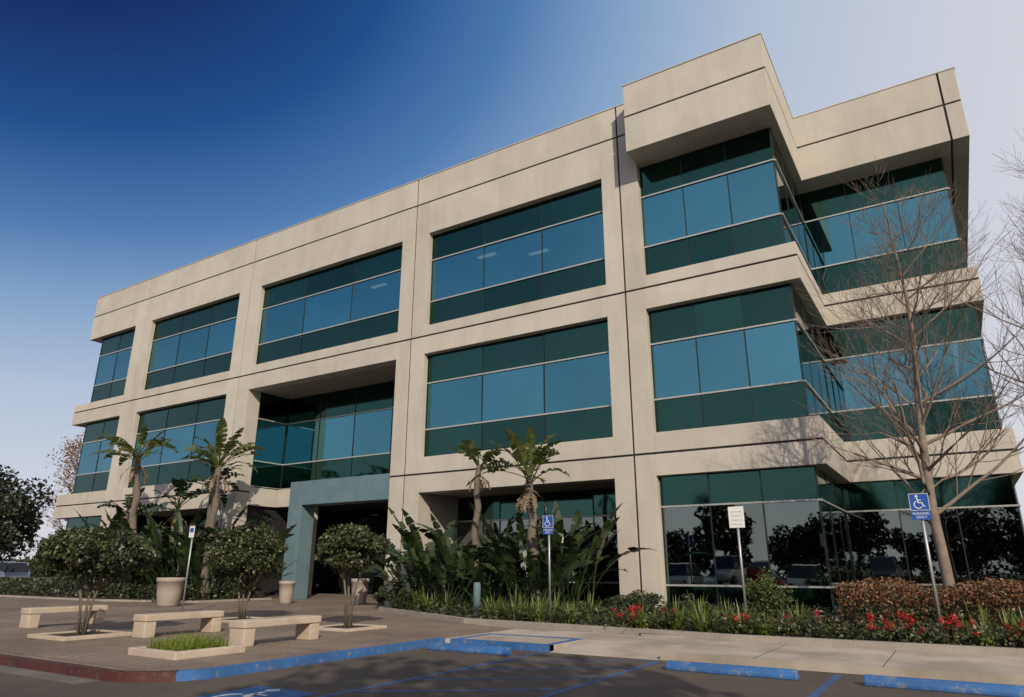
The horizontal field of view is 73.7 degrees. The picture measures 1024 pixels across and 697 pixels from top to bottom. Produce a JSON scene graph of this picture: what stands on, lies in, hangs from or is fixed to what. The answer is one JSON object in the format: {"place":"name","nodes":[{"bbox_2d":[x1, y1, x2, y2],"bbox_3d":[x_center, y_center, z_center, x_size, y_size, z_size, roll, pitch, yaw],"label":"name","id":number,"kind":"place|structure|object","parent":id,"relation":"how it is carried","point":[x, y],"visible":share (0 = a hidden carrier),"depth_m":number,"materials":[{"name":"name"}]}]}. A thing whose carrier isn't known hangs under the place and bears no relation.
{"place":"outdoors","nodes":[
{"label":"outdoors","id":0,"kind":"place"},
{"bbox_2d":[30,577,317,592],"bbox_3d":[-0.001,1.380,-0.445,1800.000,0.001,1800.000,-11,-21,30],"label":"ground","id":1,"kind":"structure","parent":0,"point":[55,578],"depth_m":111.19,"materials":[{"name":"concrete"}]},
{"bbox_2d":[1,548,56,576],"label":"distant tree line","id":2,"kind":"object","parent":1,"relation":"on","point":[36,573],"visible":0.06,"depth_m":117.00,"materials":[{"name":"green plant"}]},
{"bbox_2d":[396,603,1022,647],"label":"planting bed","id":3,"kind":"object","parent":1,"relation":"on","point":[653,635],"visible":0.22,"depth_m":14.54,"materials":[{"name":"soil"}]},
{"bbox_2d":[371,586,401,607],"bbox_3d":[-4.278,8.636,23.623,1.238,0.825,0.993,7,-19,-19],"label":"round shrub","id":4,"kind":"object","parent":3,"relation":"on","point":[383,595],"visible":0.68,"depth_m":23.53,"materials":[{"name":"green plant"}]},
{"bbox_2d":[392,588,426,609],"bbox_3d":[-3.328,8.262,22.447,1.281,0.758,1.116,-11,-21,30],"label":"round shrub","id":5,"kind":"object","parent":3,"relation":"on","point":[407,595],"visible":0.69,"depth_m":22.19,"materials":[{"name":"green plant"}]},
{"bbox_2d":[363,529,471,596],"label":"giant bird of paradise","id":6,"kind":"object","parent":3,"relation":"on","point":[377,568],"visible":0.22,"depth_m":24.66,"materials":[{"name":"green plant"}]},
{"bbox_2d":[378,556,457,599],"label":"giant bird of paradise","id":7,"kind":"object","parent":3,"relation":"on","point":[399,582],"visible":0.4,"depth_m":22.95,"materials":[{"name":"green plant"}]},
{"bbox_2d":[382,508,489,597],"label":"giant bird of paradise","id":8,"kind":"object","parent":3,"relation":"on","point":[418,543],"visible":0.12,"depth_m":24.62,"materials":[{"name":"green plant"}]},
{"bbox_2d":[388,507,497,607],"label":"giant bird of paradise","id":9,"kind":"object","parent":3,"relation":"on","point":[447,534],"visible":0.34,"depth_m":23.57,"materials":[{"name":"green plant"}]},
{"bbox_2d":[405,550,492,609],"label":"giant bird of paradise","id":10,"kind":"object","parent":3,"relation":"on","point":[456,558],"visible":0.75,"depth_m":21.60,"materials":[{"name":"green plant"}]},
{"bbox_2d":[378,440,526,609],"bbox_3d":[-1.524,5.986,23.393,5.111,5.589,3.722,-2,-18,8],"label":"giant bird of paradise","id":11,"kind":"object","parent":3,"relation":"on","point":[469,450],"visible":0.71,"depth_m":23.18,"materials":[{"name":"green plant"}]},
{"bbox_2d":[392,511,540,603],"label":"giant bird of paradise","id":12,"kind":"object","parent":3,"relation":"on","point":[430,535],"visible":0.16,"depth_m":23.72,"materials":[{"name":"green plant"}]},
{"bbox_2d":[473,582,480,614],"bbox_3d":[-1.013,7.238,19.676,0.220,0.950,0.214,-11,-21,30],"label":"bollard light","id":13,"kind":"object","parent":3,"relation":"on","point":[476,591],"visible":0.78,"depth_m":19.64,"materials":[{"name":"blue paint"}]},
{"bbox_2d":[433,560,542,608],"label":"giant bird of paradise","id":14,"kind":"object","parent":3,"relation":"on","point":[498,583],"visible":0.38,"depth_m":21.40,"materials":[{"name":"green plant"}]},
{"bbox_2d":[447,504,561,603],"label":"giant bird of paradise","id":15,"kind":"object","parent":3,"relation":"on","point":[509,544],"visible":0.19,"depth_m":23.37,"materials":[{"name":"green plant"}]},
{"bbox_2d":[466,424,594,603],"bbox_3d":[0.657,5.398,21.846,3.963,5.771,4.170,-11,-21,30],"label":"giant bird of paradise","id":16,"kind":"object","parent":3,"relation":"on","point":[525,454],"visible":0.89,"depth_m":21.80,"materials":[{"name":"green plant"}]},
{"bbox_2d":[448,500,617,604],"bbox_3d":[0.664,7.041,23.309,5.143,3.520,4.741,10,-21,-29],"label":"giant bird of paradise","id":17,"kind":"object","parent":3,"relation":"on","point":[520,528],"visible":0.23,"depth_m":22.19,"materials":[{"name":"green plant"}]},
{"bbox_2d":[480,540,592,604],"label":"giant bird of paradise","id":18,"kind":"object","parent":3,"relation":"on","point":[500,567],"visible":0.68,"depth_m":20.14,"materials":[{"name":"green plant"}]},
{"bbox_2d":[469,500,627,604],"bbox_3d":[1.684,6.793,22.745,5.159,3.650,4.022,-11,-21,30],"label":"giant bird of paradise","id":19,"kind":"object","parent":3,"relation":"on","point":[558,517],"visible":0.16,"depth_m":22.30,"materials":[{"name":"green plant"}]},
{"bbox_2d":[543,516,553,620],"bbox_3d":[0.981,5.775,17.951,0.320,2.680,0.076,-11,-21,30],"label":"accessible parking sign","id":20,"kind":"object","parent":3,"relation":"on","point":[548,525],"visible":0.98,"depth_m":18.17,"materials":[{"name":"metal"}]},
{"bbox_2d":[501,504,656,606],"bbox_3d":[1.600,6.585,21.602,4.089,3.345,5.975,4,-18,-13],"label":"giant bird of paradise","id":21,"kind":"object","parent":3,"relation":"on","point":[573,553],"visible":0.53,"depth_m":21.44,"materials":[{"name":"green plant"}]},
{"bbox_2d":[605,589,663,612],"bbox_3d":[3.602,7.429,19.853,1.655,0.813,1.650,0,-18,-1],"label":"round shrub","id":22,"kind":"object","parent":3,"relation":"on","point":[617,597],"visible":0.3,"depth_m":19.78,"materials":[{"name":"green plant"}]},
{"bbox_2d":[616,595,657,618],"bbox_3d":[3.242,6.633,17.394,1.240,0.678,0.960,-11,-21,30],"label":"round shrub","id":23,"kind":"object","parent":3,"relation":"on","point":[639,600],"visible":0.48,"depth_m":17.30,"materials":[{"name":"green plant"}]},
{"bbox_2d":[663,593,717,617],"bbox_3d":[4.863,6.934,18.302,1.438,0.717,1.175,8,-20,-24],"label":"round shrub","id":24,"kind":"object","parent":3,"relation":"on","point":[684,602],"visible":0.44,"depth_m":18.29,"materials":[{"name":"green plant"}]},
{"bbox_2d":[382,596,1023,647],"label":"ground cover","id":25,"kind":"object","parent":3,"relation":"on","point":[449,611],"visible":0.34,"depth_m":16.32,"materials":[{"name":"green plant"}]},
{"bbox_2d":[392,584,1023,647],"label":"strap leaf plants","id":26,"kind":"object","parent":3,"relation":"on","point":[702,614],"visible":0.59,"depth_m":15.13,"materials":[{"name":"green plant"}]},
{"bbox_2d":[728,506,747,613],"bbox_3d":[5.033,4.825,14.962,0.340,2.660,0.076,-11,-21,30],"label":"parking sign","id":27,"kind":"object","parent":3,"relation":"on","point":[736,517],"visible":0.91,"depth_m":15.21,"materials":[{"name":"metal"}]},
{"bbox_2d":[741,567,796,619],"bbox_3d":[6.075,5.894,16.316,1.277,1.312,1.058,-11,-21,30],"label":"round shrub","id":28,"kind":"object","parent":3,"relation":"on","point":[759,593],"visible":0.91,"depth_m":16.21,"materials":[{"name":"green plant"}]},
{"bbox_2d":[591,603,1023,647],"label":"red flowers","id":29,"kind":"object","parent":3,"relation":"on","point":[880,633],"visible":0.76,"depth_m":12.46,"materials":[{"name":"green plant"}]},
{"bbox_2d":[787,156,1023,624],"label":"bare tree","id":30,"kind":"object","parent":3,"relation":"on","point":[925,466],"visible":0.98,"depth_m":15.97,"materials":[{"name":"brown plant"}]},
{"bbox_2d":[908,493,945,641],"bbox_3d":[7.638,4.008,12.452,0.320,2.680,0.076,-11,-21,30],"label":"accessible parking sign","id":31,"kind":"object","parent":3,"relation":"on","point":[919,502],"visible":0.99,"depth_m":12.69,"materials":[{"name":"metal"}]},
{"bbox_2d":[833,576,1023,631],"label":"clipped hedge","id":32,"kind":"object","parent":3,"relation":"on","point":[850,595],"visible":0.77,"depth_m":13.86,"materials":[{"name":"orange plant"}]},
{"bbox_2d":[913,129,1023,442],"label":"bare tree","id":33,"kind":"object","parent":3,"relation":"on","point":[1008,316],"visible":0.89,"depth_m":16.45,"materials":[{"name":"brown plant"}]},
{"bbox_2d":[0,593,512,670],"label":"plaza pavement","id":34,"kind":"structure","parent":0,"point":[275,642],"depth_m":15.14,"materials":[{"name":"concrete"}]},
{"bbox_2d":[0,577,55,588],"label":"hedge row","id":35,"kind":"object","parent":34,"relation":"on","point":[20,578],"visible":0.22,"depth_m":44.05,"materials":[{"name":"green plant"}]},
{"bbox_2d":[19,605,107,628],"bbox_3d":[-10.889,6.514,16.625,0.460,0.440,1.800,-11,-21,30],"label":"concrete bench","id":36,"kind":"object","parent":34,"relation":"on","point":[30,617],"visible":0.94,"depth_m":16.24,"materials":[{"name":"beige concrete"}]},
{"bbox_2d":[27,629,131,640],"bbox_3d":[-8.818,5.863,13.979,1.400,0.080,1.400,-11,-21,30],"label":"tree pit","id":37,"kind":"object","parent":34,"relation":"on","point":[72,635],"visible":0.92,"depth_m":13.74,"materials":[{"name":"concrete"}]},
{"bbox_2d":[27,525,162,634],"bbox_3d":[-8.815,4.846,14.301,2.486,2.198,2.448,-3,-18,11],"label":"round tree","id":38,"kind":"object","parent":37,"relation":"on","point":[100,554],"visible":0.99,"depth_m":13.97,"materials":[{"name":"green plant"}]},
{"bbox_2d":[85,519,176,596],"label":"giant bird of paradise","id":39,"kind":"object","parent":34,"relation":"on","point":[136,573],"visible":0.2,"depth_m":30.26,"materials":[{"name":"green plant"}]},
{"bbox_2d":[0,579,266,600],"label":"ground cover","id":40,"kind":"object","parent":34,"relation":"on","point":[53,587],"visible":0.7,"depth_m":30.91,"materials":[{"name":"green plant"}]},
{"bbox_2d":[0,591,271,602],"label":"planting bed","id":41,"kind":"object","parent":34,"relation":"on","point":[69,597],"visible":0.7,"depth_m":29.68,"materials":[{"name":"soil"}]},
{"bbox_2d":[34,508,149,596],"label":"giant bird of paradise","id":42,"kind":"object","parent":41,"relation":"on","point":[113,525],"visible":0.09,"depth_m":31.35,"materials":[{"name":"green plant"}]},
{"bbox_2d":[74,425,177,596],"bbox_3d":[-18.641,7.647,33.098,6.051,8.344,4.555,-23,-29,50],"label":"giant bird of paradise","id":43,"kind":"object","parent":41,"relation":"on","point":[134,473],"visible":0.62,"depth_m":33.95,"materials":[{"name":"green plant"}]},
{"bbox_2d":[93,485,165,587],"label":"giant bird of paradise","id":44,"kind":"object","parent":41,"relation":"on","point":[128,502],"visible":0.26,"depth_m":35.19,"materials":[{"name":"green plant"}]},
{"bbox_2d":[112,519,209,596],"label":"giant bird of paradise","id":45,"kind":"object","parent":41,"relation":"on","point":[197,541],"visible":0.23,"depth_m":29.87,"materials":[{"name":"green plant"}]},
{"bbox_2d":[132,503,215,599],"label":"giant bird of paradise","id":46,"kind":"object","parent":41,"relation":"on","point":[185,550],"visible":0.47,"depth_m":28.74,"materials":[{"name":"green plant"}]},
{"bbox_2d":[142,524,205,579],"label":"giant bird of paradise","id":47,"kind":"object","parent":41,"relation":"on","point":[198,530],"visible":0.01,"depth_m":32.53,"materials":[{"name":"green plant"}]},
{"bbox_2d":[134,475,216,595],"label":"giant bird of paradise","id":48,"kind":"object","parent":41,"relation":"on","point":[180,490],"visible":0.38,"depth_m":32.13,"materials":[{"name":"green plant"}]},
{"bbox_2d":[156,577,185,606],"bbox_3d":[-12.629,8.971,25.170,0.975,1.000,0.975,-11,-21,30],"label":"concrete planter pot","id":49,"kind":"object","parent":34,"relation":"on","point":[169,591],"visible":0.99,"depth_m":24.86,"materials":[{"name":"paint"}]},
{"bbox_2d":[132,610,223,638],"bbox_3d":[-7.026,5.809,14.427,0.460,0.440,1.800,-11,-21,30],"label":"concrete bench","id":50,"kind":"object","parent":34,"relation":"on","point":[144,626],"visible":0.98,"depth_m":14.14,"materials":[{"name":"beige concrete"}]},
{"bbox_2d":[128,643,245,659],"bbox_3d":[-5.327,4.956,11.223,1.280,0.120,1.280,-11,-21,30],"label":"grass planter","id":51,"kind":"object","parent":34,"relation":"on","point":[143,651],"visible":0.75,"depth_m":10.79,"materials":[{"name":"concrete"}]},
{"bbox_2d":[144,629,235,650],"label":"planter grass","id":52,"kind":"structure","parent":51,"relation":"in","point":[186,642],"depth_m":11.12,"materials":[{"name":"green plant"}]},
{"bbox_2d":[181,526,194,611],"bbox_3d":[-10.278,6.981,21.643,0.260,2.630,0.076,-11,-21,30],"label":"parking sign","id":53,"kind":"object","parent":34,"relation":"on","point":[191,532],"visible":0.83,"depth_m":21.72,"materials":[{"name":"metal"}]},
{"bbox_2d":[149,449,250,596],"bbox_3d":[-13.923,8.220,32.184,4.401,6.714,6.037,-11,-21,30],"label":"giant bird of paradise","id":54,"kind":"object","parent":34,"relation":"on","point":[224,472],"visible":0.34,"depth_m":32.43,"materials":[{"name":"green plant"}]},
{"bbox_2d":[131,417,271,599],"bbox_3d":[-13.462,6.959,30.002,5.683,7.771,4.556,6,-19,-16],"label":"giant bird of paradise","id":55,"kind":"object","parent":34,"relation":"on","point":[215,451],"visible":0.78,"depth_m":30.13,"materials":[{"name":"green plant"}]},
{"bbox_2d":[169,524,296,598],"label":"giant bird of paradise","id":56,"kind":"object","parent":34,"relation":"on","point":[210,530],"visible":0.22,"depth_m":29.35,"materials":[{"name":"green plant"}]},
{"bbox_2d":[222,616,266,622],"bbox_3d":[-7.218,7.226,18.191,1.300,0.070,1.300,-11,-21,30],"label":"tree pit","id":57,"kind":"object","parent":34,"relation":"on","point":[226,620],"visible":0.16,"depth_m":18.50,"materials":[{"name":"concrete"}]},
{"bbox_2d":[204,523,288,618],"bbox_3d":[-7.260,6.035,18.526,2.192,2.530,2.368,5,-19,-16],"label":"round tree","id":58,"kind":"object","parent":57,"relation":"on","point":[238,557],"visible":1,"depth_m":18.29,"materials":[{"name":"green plant"}]},
{"bbox_2d":[228,615,321,646],"bbox_3d":[-4.443,5.313,12.882,0.460,0.440,1.800,-11,-21,30],"label":"concrete bench","id":59,"kind":"object","parent":34,"relation":"on","point":[242,631],"visible":0.9,"depth_m":12.62,"materials":[{"name":"beige concrete"}]},
{"bbox_2d":[279,581,295,603],"bbox_3d":[-8.998,9.723,27.247,0.636,0.850,0.636,-11,-21,30],"label":"concrete planter pot","id":60,"kind":"object","parent":34,"relation":"on","point":[286,590],"visible":1,"depth_m":27.05,"materials":[{"name":"paint"}]},
{"bbox_2d":[281,473,390,599],"bbox_3d":[-7.567,8.441,30.407,6.440,5.230,0.850,-11,-21,30],"label":"entry portal","id":61,"kind":"object","parent":34,"relation":"on","point":[306,498],"visible":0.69,"depth_m":31.17,"materials":[{"name":"blue paint"}]},
{"bbox_2d":[319,623,386,631],"bbox_3d":[-3.821,6.466,15.822,1.300,0.070,1.300,-11,-21,30],"label":"tree pit","id":62,"kind":"object","parent":34,"relation":"on","point":[342,628],"visible":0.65,"depth_m":15.70,"materials":[{"name":"concrete"}]},
{"bbox_2d":[313,522,390,626],"bbox_3d":[-3.798,5.336,16.164,1.769,2.416,1.570,7,-19,-21],"label":"round tree","id":63,"kind":"object","parent":62,"relation":"on","point":[341,549],"visible":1,"depth_m":15.96,"materials":[{"name":"green plant"}]},
{"bbox_2d":[351,579,368,604],"bbox_3d":[-5.926,9.448,26.549,0.700,0.950,0.700,-11,-21,30],"label":"concrete planter pot","id":64,"kind":"object","parent":34,"relation":"on","point":[361,594],"visible":0.92,"depth_m":26.33,"materials":[{"name":"paint"}]},
{"bbox_2d":[53,32,1022,608],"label":"concrete frame","id":65,"kind":"object","parent":34,"relation":"on","point":[717,96],"visible":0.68,"depth_m":27.10,"materials":[{"name":"paint"}]},
{"bbox_2d":[56,128,1023,616],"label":"window mullions","id":66,"kind":"object","parent":65,"relation":"attached to","point":[700,394],"depth_m":25.38,"materials":[{"name":"silver metal"}]},
{"bbox_2d":[57,127,1023,614],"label":"window glass","id":67,"kind":"object","parent":65,"relation":"in","point":[993,537],"visible":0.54,"depth_m":25.81,"materials":[{"name":"teal glass"}]},
{"bbox_2d":[378,605,1023,656],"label":"bed kerb","id":68,"kind":"structure","parent":34,"relation":"on","point":[947,648],"depth_m":13.04,"materials":[{"name":"concrete"}]},
{"bbox_2d":[0,579,999,696],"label":"parking lot asphalt","id":69,"kind":"structure","parent":0,"point":[337,676],"depth_m":9.11,"materials":[{"name":"grey asphalt"}]},
{"bbox_2d":[0,562,8,576],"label":"parked car","id":70,"kind":"object","parent":69,"relation":"on","point":[3,565],"visible":0.04,"depth_m":65.97,"materials":[{"name":"paint"}]},
{"bbox_2d":[0,500,20,562],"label":"leafy tree","id":71,"kind":"object","parent":69,"relation":"on","point":[1,558],"visible":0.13,"depth_m":59.49,"materials":[{"name":"green plant"}]},
{"bbox_2d":[2,562,29,577],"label":"parked car","id":72,"kind":"object","parent":69,"relation":"on","point":[16,569],"visible":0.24,"depth_m":60.73,"materials":[{"name":"paint"}]},
{"bbox_2d":[0,464,53,557],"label":"leafy tree","id":73,"kind":"object","parent":69,"relation":"on","point":[22,515],"visible":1,"depth_m":55.31,"materials":[{"name":"green plant"}]},
{"bbox_2d":[0,665,100,683],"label":"gutter","id":74,"kind":"object","parent":69,"relation":"on","point":[43,675],"visible":1,"depth_m":9.63,"materials":[{"name":"concrete"}]},
{"bbox_2d":[40,432,84,530],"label":"bare tree","id":75,"kind":"object","parent":69,"relation":"on","point":[75,466],"visible":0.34,"depth_m":60.82,"materials":[{"name":"brown plant"}]},
{"bbox_2d":[0,638,444,682],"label":"painted kerb","id":76,"kind":"structure","parent":69,"relation":"on","point":[97,673],"depth_m":9.96,"materials":[{"name":"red paint"}]},
{"bbox_2d":[197,686,317,696],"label":"accessible parking marking","id":77,"kind":"object","parent":69,"relation":"on","point":[261,691],"visible":1,"depth_m":8.26,"materials":[{"name":"blue paint"}]},
{"bbox_2d":[427,642,511,655],"bbox_3d":[-0.797,5.453,12.416,1.800,0.126,0.180,-11,-21,31],"label":"wheel stop","id":78,"kind":"object","parent":69,"relation":"on","point":[479,649],"visible":1,"depth_m":12.31,"materials":[{"name":"blue paint"}]},
{"bbox_2d":[318,653,841,696],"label":"parking stall lines","id":79,"kind":"object","parent":69,"relation":"on","point":[822,688],"visible":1,"depth_m":9.32,"materials":[{"name":"blue paint"}]},
{"bbox_2d":[666,660,798,679],"bbox_3d":[3.131,4.627,9.842,1.870,0.126,0.180,-11,-21,31],"label":"wheel stop","id":80,"kind":"object","parent":69,"relation":"on","point":[748,671],"visible":1,"depth_m":9.74,"materials":[{"name":"blue paint"}]},
{"bbox_2d":[863,674,1023,696],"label":"wheel stop","id":81,"kind":"object","parent":69,"relation":"on","point":[976,688],"visible":1,"depth_m":8.43,"materials":[{"name":"blue paint"}]},
{"bbox_2d":[0,0,1023,559],"label":"sky","id":82,"kind":"structure","parent":0,"point":[141,140],"materials":[{"name":"blue"}]},
{"bbox_2d":[445,629,1023,684],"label":"sidewalk","id":83,"kind":"structure","parent":0,"point":[972,668],"depth_m":11.10,"materials":[{"name":"concrete"}]},
{"bbox_2d":[450,633,581,651],"bbox_3d":[0.103,5.827,13.556,2.250,0.123,1.410,-11,-21,30],"label":"kerb ramp marking","id":84,"kind":"object","parent":83,"relation":"on","point":[539,647],"visible":0.95,"depth_m":13.02,"materials":[{"name":"blue paint"}]}
]}

